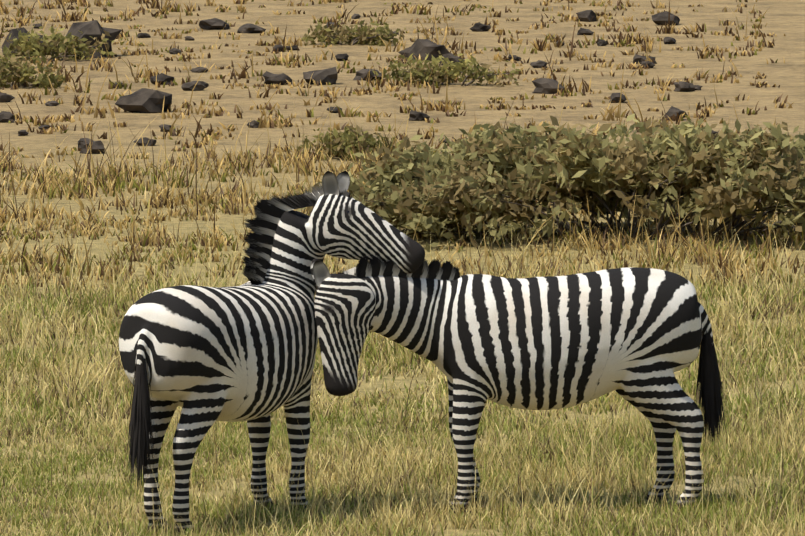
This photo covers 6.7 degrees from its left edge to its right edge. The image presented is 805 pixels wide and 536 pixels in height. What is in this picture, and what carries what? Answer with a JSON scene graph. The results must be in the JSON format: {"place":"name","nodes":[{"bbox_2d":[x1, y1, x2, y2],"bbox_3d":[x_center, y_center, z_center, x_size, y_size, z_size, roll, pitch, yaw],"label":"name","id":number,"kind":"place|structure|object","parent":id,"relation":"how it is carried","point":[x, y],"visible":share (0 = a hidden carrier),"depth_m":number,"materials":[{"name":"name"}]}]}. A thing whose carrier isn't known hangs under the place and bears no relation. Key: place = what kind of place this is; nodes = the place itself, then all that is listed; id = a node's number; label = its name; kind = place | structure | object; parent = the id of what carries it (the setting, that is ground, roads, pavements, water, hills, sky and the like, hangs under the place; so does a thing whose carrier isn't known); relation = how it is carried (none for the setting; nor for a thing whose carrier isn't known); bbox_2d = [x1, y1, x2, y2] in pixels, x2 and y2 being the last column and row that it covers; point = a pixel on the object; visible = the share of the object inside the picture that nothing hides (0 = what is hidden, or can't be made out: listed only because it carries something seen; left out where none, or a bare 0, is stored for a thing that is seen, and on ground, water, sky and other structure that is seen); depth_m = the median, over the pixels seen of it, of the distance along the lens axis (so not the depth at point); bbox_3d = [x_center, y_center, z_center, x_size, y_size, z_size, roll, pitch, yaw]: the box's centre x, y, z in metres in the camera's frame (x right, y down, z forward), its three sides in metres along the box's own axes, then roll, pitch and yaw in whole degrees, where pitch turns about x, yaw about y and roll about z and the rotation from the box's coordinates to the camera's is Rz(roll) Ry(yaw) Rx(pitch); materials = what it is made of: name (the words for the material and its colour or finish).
{"place":"outdoors","nodes":[
{"label":"outdoors","id":0,"kind":"place"},
{"bbox_2d":[0,0,804,535],"bbox_3d":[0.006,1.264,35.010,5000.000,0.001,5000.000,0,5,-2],"label":"ground","id":1,"kind":"structure","parent":0,"point":[780,18],"depth_m":65.48,"materials":[{"name":"beige soil"}]},
{"bbox_2d":[0,43,76,88],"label":"bush","id":2,"kind":"object","parent":1,"relation":"on","point":[25,71],"visible":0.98,"depth_m":67.85,"materials":[{"name":"green plant"}]},
{"bbox_2d":[4,20,114,60],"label":"bush","id":3,"kind":"object","parent":1,"relation":"on","point":[53,44],"visible":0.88,"depth_m":72.14,"materials":[{"name":"green plant"}]},
{"bbox_2d":[119,171,424,535],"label":"zebra","id":4,"kind":"object","parent":1,"relation":"on","point":[204,358],"visible":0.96,"depth_m":34.42,"materials":[{"name":"multicoloured"}]},
{"bbox_2d":[287,122,404,160],"bbox_3d":[-0.416,-1.027,58.704,1.151,0.418,0.776,0,5,-2],"label":"bush","id":5,"kind":"object","parent":1,"relation":"on","point":[338,143],"visible":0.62,"depth_m":58.64,"materials":[{"name":"green plant"}]},
{"bbox_2d":[301,17,403,45],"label":"bush","id":6,"kind":"object","parent":1,"relation":"on","point":[366,35],"visible":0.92,"depth_m":74.91,"materials":[{"name":"green plant"}]},
{"bbox_2d":[0,10,717,153],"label":"rocks","id":7,"kind":"object","parent":1,"relation":"on","point":[143,100],"visible":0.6,"depth_m":68.93,"materials":[{"name":"grey stone"}]},
{"bbox_2d":[0,0,793,157],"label":"grass","id":8,"kind":"structure","parent":1,"relation":"on","point":[447,108],"depth_m":70.48,"materials":[{"name":"brown plant"}]},
{"bbox_2d":[372,51,520,85],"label":"bush","id":9,"kind":"object","parent":1,"relation":"on","point":[419,71],"visible":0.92,"depth_m":68.22,"materials":[{"name":"green plant"}]},
{"bbox_2d":[310,256,726,513],"bbox_3d":[0.586,0.572,35.190,2.207,1.349,0.612,-1,5,-11],"label":"zebra","id":10,"kind":"object","parent":1,"relation":"on","point":[636,337],"visible":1,"depth_m":34.98,"materials":[{"name":"multicoloured"}]},
{"bbox_2d":[295,113,804,251],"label":"shrub","id":11,"kind":"object","parent":1,"relation":"on","point":[492,177],"visible":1,"depth_m":50.50,"materials":[{"name":"green plant"}]},
{"bbox_2d":[0,336,804,535],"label":"grass","id":12,"kind":"structure","parent":0,"point":[754,443],"depth_m":35.98,"materials":[{"name":"green plant"}]},
{"bbox_2d":[0,209,804,427],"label":"grass","id":13,"kind":"structure","parent":0,"point":[786,300],"depth_m":42.20,"materials":[{"name":"plant"}]},
{"bbox_2d":[0,102,804,290],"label":"grass","id":14,"kind":"structure","parent":0,"point":[115,177],"depth_m":51.25,"materials":[{"name":"beige plant"}]}
]}

